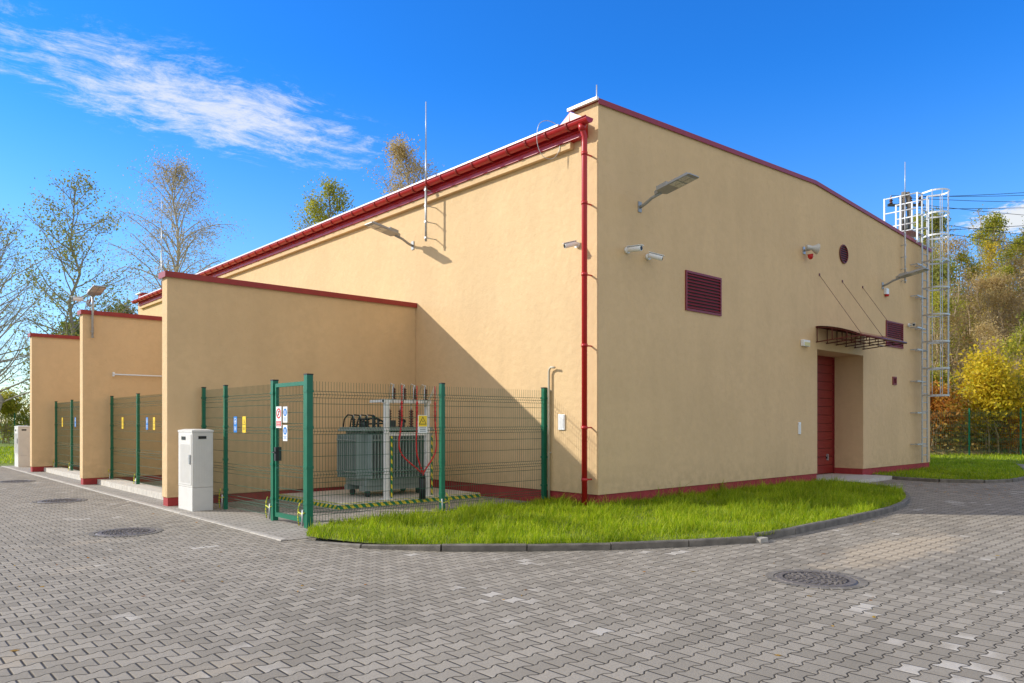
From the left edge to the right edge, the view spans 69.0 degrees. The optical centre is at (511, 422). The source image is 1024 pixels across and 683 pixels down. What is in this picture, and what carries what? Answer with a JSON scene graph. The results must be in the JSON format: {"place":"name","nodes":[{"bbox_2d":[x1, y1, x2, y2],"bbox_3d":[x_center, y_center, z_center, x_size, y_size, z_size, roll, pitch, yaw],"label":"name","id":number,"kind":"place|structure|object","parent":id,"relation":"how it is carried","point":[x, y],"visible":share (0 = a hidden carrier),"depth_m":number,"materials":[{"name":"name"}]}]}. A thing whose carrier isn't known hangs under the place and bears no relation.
{"place":"outdoors","nodes":[
{"label":"outdoors","id":0,"kind":"place"},
{"bbox_2d":[0,445,14,463],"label":"grass","id":1,"kind":"structure","parent":0,"point":[9,456],"depth_m":35.52,"materials":[{"name":"plant"}]},
{"bbox_2d":[7,466,525,539],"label":"walkway","id":2,"kind":"structure","parent":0,"point":[287,529],"depth_m":13.27,"materials":[{"name":"concrete"}]},
{"bbox_2d":[14,426,29,466],"bbox_3d":[-17.613,0.863,26.775,0.407,1.475,0.746,0,0,-42],"label":"electrical cabinet","id":3,"kind":"object","parent":2,"relation":"on","point":[22,445],"visible":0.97,"depth_m":26.52,"materials":[{"name":"grey plastic"}]},
{"bbox_2d":[44,467,80,479],"bbox_3d":[-12.806,1.540,21.827,0.450,0.160,6.310,0,0,-42],"label":"concrete strip","id":4,"kind":"object","parent":2,"relation":"on","point":[66,472],"visible":0.43,"depth_m":22.23,"materials":[{"name":"concrete"}]},
{"bbox_2d":[53,400,79,470],"bbox_3d":[-12.776,0.460,21.902,0.100,2.280,6.257,0,0,-42],"label":"fence","id":5,"kind":"object","parent":4,"relation":"on","point":[58,436],"visible":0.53,"depth_m":23.10,"materials":[{"name":"green metal"}]},
{"bbox_2d":[97,478,162,499],"bbox_3d":[-8.386,1.540,16.952,0.450,0.160,6.170,0,0,-42],"label":"concrete strip","id":6,"kind":"object","parent":2,"relation":"on","point":[141,489],"visible":0.57,"depth_m":17.11,"materials":[{"name":"concrete"}]},
{"bbox_2d":[108,393,161,486],"bbox_3d":[-8.359,0.460,17.031,0.100,2.280,6.207,0,0,-42],"label":"fence","id":7,"kind":"object","parent":6,"relation":"on","point":[137,431],"visible":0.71,"depth_m":17.54,"materials":[{"name":"green metal"}]},
{"bbox_2d":[178,429,213,510],"bbox_3d":[-5.814,0.863,13.661,0.407,1.475,0.746,0,0,-42],"label":"electrical cabinet","id":8,"kind":"object","parent":2,"relation":"on","point":[195,464],"visible":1,"depth_m":13.43,"materials":[{"name":"grey plastic"}]},
{"bbox_2d":[201,373,547,528],"bbox_3d":[-2.682,0.435,14.450,5.138,2.330,4.417,0,0,-42],"label":"fence","id":9,"kind":"object","parent":2,"relation":"on","point":[217,414],"visible":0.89,"depth_m":12.53,"materials":[{"name":"green metal"}]},
{"bbox_2d":[242,416,245,432],"bbox_3d":[-4.627,0.040,12.862,0.007,0.280,0.140,0,0,-42],"label":"warning sign","id":10,"kind":"object","parent":9,"relation":"attached to","point":[243,424],"visible":1,"depth_m":12.86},
{"bbox_2d":[276,406,281,427],"bbox_3d":[-3.713,-0.080,11.855,0.006,0.340,0.190,0,0,-42],"label":"warning sign","id":11,"kind":"object","parent":9,"relation":"attached to","point":[278,416],"visible":1,"depth_m":11.83,"materials":[{"name":"plastic"}]},
{"bbox_2d":[283,407,286,422],"bbox_3d":[-3.559,-0.120,11.684,0.006,0.250,0.150,0,0,-42],"label":"warning sign","id":12,"kind":"object","parent":9,"relation":"attached to","point":[284,414],"visible":1,"depth_m":11.69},
{"bbox_2d":[283,425,286,440],"bbox_3d":[-3.559,0.170,11.684,0.006,0.250,0.150,0,0,-42],"label":"warning sign","id":13,"kind":"object","parent":9,"relation":"attached to","point":[284,432],"visible":1,"depth_m":11.69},
{"bbox_2d":[418,415,426,432],"bbox_3d":[-1.504,0.030,12.557,0.190,0.300,0.007,0,0,-42],"label":"warning sign","id":14,"kind":"object","parent":9,"relation":"attached to","point":[422,423],"visible":1,"depth_m":12.55,"materials":[{"name":"plastic"}]},
{"bbox_2d":[280,487,480,510],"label":"concrete plinth","id":15,"kind":"structure","parent":2,"relation":"on","point":[335,501],"depth_m":14.72,"materials":[{"name":"concrete"}]},
{"bbox_2d":[336,406,433,496],"bbox_3d":[-2.607,0.574,15.354,1.835,1.808,1.208,0,0,-42],"label":"transformer","id":16,"kind":"object","parent":15,"relation":"on","point":[400,482],"visible":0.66,"depth_m":14.85,"materials":[{"name":"grey paint"}]},
{"bbox_2d":[369,383,436,499],"bbox_3d":[-2.202,0.367,14.784,1.258,2.267,1.022,0,0,-42],"label":"support frame","id":17,"kind":"object","parent":15,"relation":"on","point":[422,484],"visible":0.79,"depth_m":14.50,"materials":[{"name":"white paint"}]},
{"bbox_2d":[0,424,1022,465],"bbox_3d":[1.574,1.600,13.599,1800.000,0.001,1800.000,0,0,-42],"label":"ground","id":18,"kind":"structure","parent":0,"point":[10,444],"depth_m":34.74,"materials":[{"name":"green plant"}]},
{"bbox_2d":[0,381,29,443],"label":"shrub","id":19,"kind":"object","parent":18,"relation":"on","point":[10,407],"visible":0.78,"depth_m":55.78,"materials":[{"name":"green plant"}]},
{"bbox_2d":[0,413,29,442],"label":"boundary fence","id":20,"kind":"object","parent":18,"relation":"on","point":[14,416],"visible":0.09,"depth_m":54.63,"materials":[{"name":"green metal"}]},
{"bbox_2d":[14,342,29,410],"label":"tree","id":21,"kind":"object","parent":18,"relation":"on","point":[25,369],"visible":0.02,"depth_m":69.36,"materials":[{"name":"green plant"}]},
{"bbox_2d":[0,216,59,442],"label":"tree","id":22,"kind":"object","parent":18,"relation":"on","point":[11,323],"visible":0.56,"depth_m":58.00,"materials":[{"name":"green plant"}]},
{"bbox_2d":[0,233,67,374],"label":"tree","id":23,"kind":"object","parent":18,"relation":"on","point":[2,325],"visible":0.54,"depth_m":47.18,"materials":[{"name":"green plant"}]},
{"bbox_2d":[0,204,78,409],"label":"tree","id":24,"kind":"object","parent":18,"relation":"on","point":[2,400],"visible":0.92,"depth_m":39.62,"materials":[{"name":"grey plant"}]},
{"bbox_2d":[21,307,79,355],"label":"tree","id":25,"kind":"object","parent":18,"relation":"on","point":[69,331],"visible":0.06,"depth_m":51.32,"materials":[{"name":"green plant"}]},
{"bbox_2d":[28,333,79,471],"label":"partition wall","id":26,"kind":"structure","parent":18,"relation":"on","point":[54,367],"depth_m":24.15,"materials":[{"name":"beige paint"}]},
{"bbox_2d":[1,161,152,367],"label":"tree","id":27,"kind":"object","parent":18,"relation":"on","point":[72,249],"visible":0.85,"depth_m":44.89,"materials":[{"name":"green plant"}]},
{"bbox_2d":[74,293,135,324],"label":"tree","id":28,"kind":"object","parent":18,"relation":"on","point":[127,311],"visible":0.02,"depth_m":48.28,"materials":[{"name":"green plant"}]},
{"bbox_2d":[77,309,161,484],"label":"partition wall","id":29,"kind":"structure","parent":18,"relation":"on","point":[122,343],"depth_m":19.39,"materials":[{"name":"beige paint"}]},
{"bbox_2d":[83,296,93,337],"bbox_3d":[-10.807,-2.676,18.936,0.322,1.051,0.112,0,0,-23],"label":"lamp pole","id":30,"kind":"object","parent":29,"relation":"attached to","point":[92,316],"visible":1,"depth_m":18.95,"materials":[{"name":"metal"}]},
{"bbox_2d":[70,296,82,301],"bbox_3d":[-11.019,-3.120,18.834,0.185,0.130,0.309,0,0,29],"label":"security camera","id":31,"kind":"object","parent":30,"relation":"attached to","point":[76,298],"visible":1,"depth_m":18.77,"materials":[{"name":"white plastic"}]},
{"bbox_2d":[87,284,106,306],"bbox_3d":[-10.579,-3.200,18.858,0.315,0.413,1.120,0,0,-42],"label":"wall lamp","id":32,"kind":"object","parent":30,"relation":"attached to","point":[95,290],"visible":0.94,"depth_m":18.70,"materials":[{"name":"metal"}]},
{"bbox_2d":[112,372,161,376],"bbox_3d":[-9.679,-1.245,19.905,1.800,0.110,0.098,0,0,-42],"label":"conduit pipe","id":33,"kind":"object","parent":29,"relation":"attached to","point":[113,374],"visible":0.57,"depth_m":19.60,"materials":[{"name":"white plastic"}]},
{"bbox_2d":[83,145,248,313],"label":"birch tree","id":34,"kind":"object","parent":18,"relation":"on","point":[178,170],"visible":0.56,"depth_m":49.68,"materials":[{"name":"brown plant"}]},
{"bbox_2d":[158,270,416,505],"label":"partition wall","id":35,"kind":"structure","parent":18,"relation":"on","point":[219,333],"depth_m":15.43,"materials":[{"name":"beige paint"}]},
{"bbox_2d":[161,193,166,288],"bbox_3d":[-14.633,-7.550,31.300,0.230,4.100,0.060,0,0,-42],"label":"lightning mast","id":36,"kind":"object","parent":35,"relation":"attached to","point":[161,240],"visible":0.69,"depth_m":31.22,"materials":[{"name":"metal"}]},
{"bbox_2d":[287,172,354,233],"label":"tree","id":37,"kind":"object","parent":18,"relation":"on","point":[329,192],"visible":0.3,"depth_m":59.98,"materials":[{"name":"green plant"}]},
{"bbox_2d":[361,131,443,203],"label":"birch tree","id":38,"kind":"object","parent":18,"relation":"on","point":[399,152],"visible":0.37,"depth_m":59.01,"materials":[{"name":"brown plant"}]},
{"bbox_2d":[304,535,756,551],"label":"kerb","id":39,"kind":"structure","parent":18,"relation":"on","point":[577,546],"depth_m":9.30,"materials":[{"name":"concrete"}]},
{"bbox_2d":[131,85,931,505],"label":"substation building","id":40,"kind":"structure","parent":18,"relation":"on","point":[687,363],"depth_m":16.25,"materials":[{"name":"beige paint"}]},
{"bbox_2d":[365,221,413,249],"bbox_3d":[-2.850,-4.389,17.551,1.244,0.458,0.350,0,0,-42],"label":"wall lamp","id":41,"kind":"object","parent":40,"relation":"attached to","point":[383,229],"visible":1,"depth_m":17.41,"materials":[{"name":"metal"}]},
{"bbox_2d":[424,102,435,240],"bbox_3d":[-1.876,-5.750,17.165,0.320,3.200,0.060,0,0,-42],"label":"lightning mast","id":42,"kind":"object","parent":40,"relation":"attached to","point":[425,206],"visible":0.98,"depth_m":17.06,"materials":[{"name":"metal"}]},
{"bbox_2d":[548,366,555,498],"bbox_3d":[0.763,0.210,14.395,0.077,2.580,0.244,0,0,-21],"label":"conduit pipe","id":43,"kind":"object","parent":40,"relation":"attached to","point":[549,390],"visible":0.92,"depth_m":14.45,"materials":[{"name":"metal"}]},
{"bbox_2d":[558,414,564,429],"bbox_3d":[0.949,0.000,14.261,0.036,0.300,0.170,0,0,-42],"label":"junction box","id":44,"kind":"object","parent":40,"relation":"attached to","point":[561,421],"visible":1,"depth_m":14.24,"materials":[{"name":"white plastic"}]},
{"bbox_2d":[562,240,579,248],"bbox_3d":[1.101,-3.312,13.873,0.357,0.172,0.138,0,0,-31],"label":"security camera","id":45,"kind":"object","parent":40,"relation":"attached to","point":[574,243],"visible":1,"depth_m":13.84,"materials":[{"name":"white plastic"}]},
{"bbox_2d":[624,244,643,253],"bbox_3d":[2.296,-3.263,14.000,0.136,0.130,0.375,0,0,-42],"label":"security camera","id":46,"kind":"object","parent":40,"relation":"attached to","point":[632,248],"visible":1,"depth_m":13.97,"materials":[{"name":"white plastic"}]},
{"bbox_2d":[645,251,663,260],"bbox_3d":[2.777,-3.220,14.464,0.377,0.185,0.164,0,0,28],"label":"security camera","id":47,"kind":"object","parent":40,"relation":"attached to","point":[653,255],"visible":1,"depth_m":14.42,"materials":[{"name":"white plastic"}]},
{"bbox_2d":[638,172,698,212],"bbox_3d":[2.881,-4.289,13.944,0.350,0.458,1.244,0,0,-42],"label":"wall lamp","id":48,"kind":"object","parent":40,"relation":"attached to","point":[674,184],"visible":1,"depth_m":13.80,"materials":[{"name":"metal"}]},
{"bbox_2d":[801,339,809,346],"bbox_3d":[7.429,-2.000,18.842,0.340,0.160,0.098,0,0,-42],"label":"emergency light","id":49,"kind":"object","parent":40,"relation":"attached to","point":[805,343],"visible":1,"depth_m":18.75,"materials":[{"name":"white plastic"}]},
{"bbox_2d":[802,244,819,258],"bbox_3d":[7.531,-4.303,18.759,0.395,0.378,0.271,0,0,12],"label":"siren speaker","id":50,"kind":"object","parent":40,"relation":"attached to","point":[815,249],"visible":1,"depth_m":18.69},
{"bbox_2d":[817,355,834,474],"bbox_3d":[8.404,-0.150,20.953,2.820,3.500,0.120,0,0,-42],"label":"door","id":51,"kind":"structure","parent":40,"relation":"in","point":[825,365],"depth_m":21.56,"materials":[{"name":"brown metal"}]},
{"bbox_2d":[901,195,905,282],"bbox_3d":[12.121,-6.175,23.062,0.060,3.750,0.150,0,0,-42],"label":"lightning mast","id":52,"kind":"object","parent":40,"relation":"attached to","point":[904,245],"visible":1,"depth_m":23.02,"materials":[{"name":"metal"}]},
{"bbox_2d":[882,267,929,288],"bbox_3d":[11.437,-4.189,21.703,0.350,0.458,1.244,0,0,-42],"label":"wall lamp","id":53,"kind":"object","parent":40,"relation":"attached to","point":[910,273],"visible":1,"depth_m":21.57,"materials":[{"name":"metal"}]},
{"bbox_2d":[883,188,949,461],"bbox_3d":[13.072,-3.025,24.016,1.150,8.610,1.814,0,0,-42],"label":"roof ladder","id":54,"kind":"object","parent":40,"relation":"attached to","point":[912,232],"visible":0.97,"depth_m":23.76,"materials":[{"name":"metal"}]},
{"bbox_2d":[750,481,909,538],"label":"kerb","id":55,"kind":"structure","parent":18,"relation":"on","point":[817,525],"depth_m":11.48,"materials":[{"name":"concrete"}]},
{"bbox_2d":[872,463,1023,482],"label":"kerb","id":56,"kind":"structure","parent":18,"relation":"on","point":[959,480],"depth_m":19.73,"materials":[{"name":"concrete"}]},
{"bbox_2d":[930,377,975,448],"bbox_3d":[20.927,-0.489,37.188,4.234,4.286,3.487,0,0,-42],"label":"shrub","id":57,"kind":"object","parent":18,"relation":"on","point":[943,403],"visible":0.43,"depth_m":36.67,"materials":[{"name":"orange plant"}]},
{"bbox_2d":[887,192,1023,243],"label":"utility pole","id":58,"kind":"object","parent":18,"relation":"on","point":[908,206],"visible":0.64,"depth_m":45.94,"materials":[{"name":"metal"}]},
{"bbox_2d":[930,408,1023,454],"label":"boundary fence","id":59,"kind":"object","parent":18,"relation":"on","point":[939,414],"visible":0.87,"depth_m":35.54,"materials":[{"name":"green metal"}]},
{"bbox_2d":[930,452,1023,463],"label":"grass","id":60,"kind":"structure","parent":18,"relation":"on","point":[968,456],"depth_m":33.29,"materials":[{"name":"plant"}]},
{"bbox_2d":[938,332,1023,452],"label":"shrub","id":61,"kind":"object","parent":18,"relation":"on","point":[990,386],"visible":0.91,"depth_m":36.38,"materials":[{"name":"yellow plant"}]},
{"bbox_2d":[965,370,1023,439],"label":"shrub","id":62,"kind":"object","parent":18,"relation":"on","point":[1022,385],"visible":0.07,"depth_m":37.67,"materials":[{"name":"green plant"}]},
{"bbox_2d":[994,413,1023,453],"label":"shrub","id":63,"kind":"object","parent":18,"relation":"on","point":[1017,436],"visible":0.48,"depth_m":36.42,"materials":[{"name":"green plant"}]},
{"bbox_2d":[0,464,1023,682],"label":"pavement","id":64,"kind":"structure","parent":0,"point":[940,596],"depth_m":6.49,"materials":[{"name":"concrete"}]},
{"bbox_2d":[0,480,35,482],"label":"manhole cover","id":65,"kind":"object","parent":64,"relation":"on","point":[12,481],"visible":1,"depth_m":19.91,"materials":[{"name":"metal"}]},
{"bbox_2d":[32,498,87,503],"bbox_3d":[-9.150,1.591,15.078,0.970,0.019,0.968,0,0,41],"label":"manhole cover","id":66,"kind":"object","parent":64,"relation":"on","point":[61,500],"visible":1,"depth_m":15.04,"materials":[{"name":"metal"}]},
{"bbox_2d":[88,527,162,536],"bbox_3d":[-5.593,1.591,10.798,0.970,0.019,0.968,0,0,-36],"label":"manhole cover","id":67,"kind":"object","parent":64,"relation":"on","point":[128,531],"visible":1,"depth_m":10.74,"materials":[{"name":"metal"}]},
{"bbox_2d":[2,466,286,540],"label":"flush kerb","id":68,"kind":"structure","parent":64,"relation":"on","point":[216,522],"depth_m":13.34,"materials":[{"name":"concrete"}]},
{"bbox_2d":[11,482,1021,655],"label":"fallen leaves","id":69,"kind":"object","parent":64,"relation":"on","point":[643,571],"visible":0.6,"depth_m":7.95,"materials":[{"name":"plant"}]},
{"bbox_2d":[756,536,767,542],"bbox_3d":[3.283,1.570,9.965,0.190,0.060,0.200,0,0,-42],"label":"kerb mortar","id":70,"kind":"object","parent":64,"relation":"on","point":[761,539],"visible":0.64,"depth_m":9.87,"materials":[{"name":"concrete"}]},
{"bbox_2d":[765,569,867,589],"bbox_3d":[3.085,1.591,7.571,0.968,0.019,0.970,0,0,-42],"label":"manhole cover","id":71,"kind":"object","parent":64,"relation":"on","point":[818,579],"visible":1,"depth_m":7.51,"materials":[{"name":"metal"}]},
{"bbox_2d":[0,0,1023,423],"label":"sky","id":72,"kind":"structure","parent":0,"point":[870,101],"materials":[{"name":"blue"}]},
{"bbox_2d":[304,475,911,545],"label":"grass","id":73,"kind":"structure","parent":0,"point":[690,517],"depth_m":11.61,"materials":[{"name":"plant"}]},
{"bbox_2d":[875,456,1023,480],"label":"grass","id":74,"kind":"structure","parent":0,"point":[978,467],"depth_m":22.83,"materials":[{"name":"plant"}]},
{"bbox_2d":[930,296,1023,453],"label":"hill","id":75,"kind":"structure","parent":0,"point":[965,449],"depth_m":38.20,"materials":[{"name":"plant"}]},
{"bbox_2d":[906,204,938,258],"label":"hillside tree","id":76,"kind":"object","parent":75,"relation":"on","point":[914,220],"visible":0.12,"depth_m":65.76,"materials":[{"name":"green plant"}]},
{"bbox_2d":[918,206,960,317],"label":"hillside tree","id":77,"kind":"object","parent":75,"relation":"on","point":[936,227],"visible":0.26,"depth_m":57.36,"materials":[{"name":"green plant"}]},
{"bbox_2d":[918,209,960,285],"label":"hillside tree","id":78,"kind":"object","parent":75,"relation":"on","point":[941,234],"visible":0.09,"depth_m":62.63,"materials":[{"name":"green plant"}]},
{"bbox_2d":[929,240,953,337],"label":"hillside tree","id":79,"kind":"object","parent":75,"relation":"on","point":[934,271],"visible":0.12,"depth_m":51.46,"materials":[{"name":"green plant"}]},
{"bbox_2d":[930,359,963,423],"bbox_3d":[21.704,-1.200,39.510,3.763,4.652,4.237,0,0,12],"label":"shrub","id":80,"kind":"object","parent":75,"relation":"on","point":[935,374],"visible":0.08,"depth_m":38.80,"materials":[{"name":"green plant"}]},
{"bbox_2d":[930,278,967,374],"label":"hillside tree","id":81,"kind":"object","parent":75,"relation":"on","point":[936,302],"visible":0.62,"depth_m":44.71,"materials":[{"name":"green plant"}]},
{"bbox_2d":[930,253,972,376],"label":"hillside tree","id":82,"kind":"object","parent":75,"relation":"on","point":[952,269],"visible":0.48,"depth_m":46.71,"materials":[{"name":"green plant"}]},
{"bbox_2d":[930,310,972,387],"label":"hillside tree","id":83,"kind":"object","parent":75,"relation":"on","point":[956,324],"visible":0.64,"depth_m":44.63,"materials":[{"name":"green wood"}]},
{"bbox_2d":[930,230,993,336],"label":"hillside tree","id":84,"kind":"object","parent":75,"relation":"on","point":[953,245],"visible":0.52,"depth_m":54.61,"materials":[{"name":"green wood"}]},
{"bbox_2d":[956,269,981,334],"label":"hillside tree","id":85,"kind":"object","parent":75,"relation":"on","point":[967,295],"visible":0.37,"depth_m":55.12,"materials":[{"name":"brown wood"}]},
{"bbox_2d":[952,243,987,339],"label":"hillside tree","id":86,"kind":"object","parent":75,"relation":"on","point":[966,258],"visible":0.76,"depth_m":54.56,"materials":[{"name":"green plant"}]},
{"bbox_2d":[930,279,1023,453],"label":"undergrowth","id":87,"kind":"object","parent":75,"relation":"on","point":[954,445],"visible":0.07,"depth_m":42.00,"materials":[{"name":"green plant"}]},
{"bbox_2d":[955,315,1005,389],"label":"hillside tree","id":88,"kind":"object","parent":75,"relation":"on","point":[984,334],"visible":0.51,"depth_m":42.53,"materials":[{"name":"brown wood"}]},
{"bbox_2d":[957,270,1005,352],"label":"hillside tree","id":89,"kind":"object","parent":75,"relation":"on","point":[975,282],"visible":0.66,"depth_m":49.90,"materials":[{"name":"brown wood"}]},
{"bbox_2d":[966,232,1008,271],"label":"hillside tree","id":90,"kind":"object","parent":75,"relation":"on","point":[992,245],"visible":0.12,"depth_m":61.58,"materials":[{"name":"green wood"}]},
{"bbox_2d":[972,273,1002,343],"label":"hillside tree","id":91,"kind":"object","parent":75,"relation":"on","point":[982,304],"visible":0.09,"depth_m":53.96,"materials":[{"name":"plant"}]},
{"bbox_2d":[963,286,1013,354],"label":"hillside tree","id":92,"kind":"object","parent":75,"relation":"on","point":[987,296],"visible":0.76,"depth_m":47.88,"materials":[{"name":"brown wood"}]},
{"bbox_2d":[964,235,1016,314],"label":"hillside tree","id":93,"kind":"object","parent":75,"relation":"on","point":[988,257],"visible":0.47,"depth_m":56.04,"materials":[{"name":"yellow plant"}]},
{"bbox_2d":[964,204,1017,315],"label":"hillside tree","id":94,"kind":"object","parent":75,"relation":"on","point":[996,219],"visible":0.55,"depth_m":59.64,"materials":[{"name":"green plant"}]},
{"bbox_2d":[961,272,1023,353],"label":"hillside tree","id":95,"kind":"object","parent":75,"relation":"on","point":[999,290],"visible":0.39,"depth_m":49.28,"materials":[{"name":"brown wood"}]},
{"bbox_2d":[972,211,1016,286],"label":"hillside tree","id":96,"kind":"object","parent":75,"relation":"on","point":[998,230],"visible":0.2,"depth_m":61.90,"materials":[{"name":"green plant"}]},
{"bbox_2d":[976,327,1014,361],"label":"hillside tree","id":97,"kind":"object","parent":75,"relation":"on","point":[994,339],"visible":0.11,"depth_m":43.14,"materials":[{"name":"brown wood"}]},
{"bbox_2d":[973,266,1023,355],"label":"hillside tree","id":98,"kind":"object","parent":75,"relation":"on","point":[1002,280],"visible":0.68,"depth_m":48.83,"materials":[{"name":"brown wood"}]},
{"bbox_2d":[980,330,1022,370],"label":"hillside tree","id":99,"kind":"object","parent":75,"relation":"on","point":[992,344],"visible":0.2,"depth_m":40.85,"materials":[{"name":"brown wood"}]},
{"bbox_2d":[984,256,1020,327],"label":"hillside tree","id":100,"kind":"object","parent":75,"relation":"on","point":[1010,268],"visible":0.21,"depth_m":52.53,"materials":[{"name":"green plant"}]},
{"bbox_2d":[985,286,1022,356],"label":"hillside tree","id":101,"kind":"object","parent":75,"relation":"on","point":[1010,309],"visible":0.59,"depth_m":48.82,"materials":[{"name":"brown wood"}]},
{"bbox_2d":[990,229,1023,313],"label":"hillside tree","id":102,"kind":"object","parent":75,"relation":"on","point":[1009,253],"visible":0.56,"depth_m":58.33,"materials":[{"name":"green plant"}]},
{"bbox_2d":[992,317,1023,377],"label":"hillside tree","id":103,"kind":"object","parent":75,"relation":"on","point":[1013,345],"visible":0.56,"depth_m":39.06,"materials":[{"name":"green plant"}]},
{"bbox_2d":[1001,261,1023,340],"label":"hillside tree","id":104,"kind":"object","parent":75,"relation":"on","point":[1016,300],"visible":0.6,"depth_m":47.89,"materials":[{"name":"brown wood"}]},
{"bbox_2d":[1003,244,1023,314],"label":"hillside tree","id":105,"kind":"object","parent":75,"relation":"on","point":[1019,272],"visible":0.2,"depth_m":59.50,"materials":[{"name":"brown wood"}]},
{"bbox_2d":[1005,254,1023,320],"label":"hillside tree","id":106,"kind":"object","parent":75,"relation":"on","point":[1016,263],"visible":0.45,"depth_m":56.44,"materials":[{"name":"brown wood"}]},
{"bbox_2d":[1009,309,1023,365],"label":"hillside tree","id":107,"kind":"object","parent":75,"relation":"on","point":[1022,314],"visible":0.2,"depth_m":45.29,"materials":[{"name":"green plant"}]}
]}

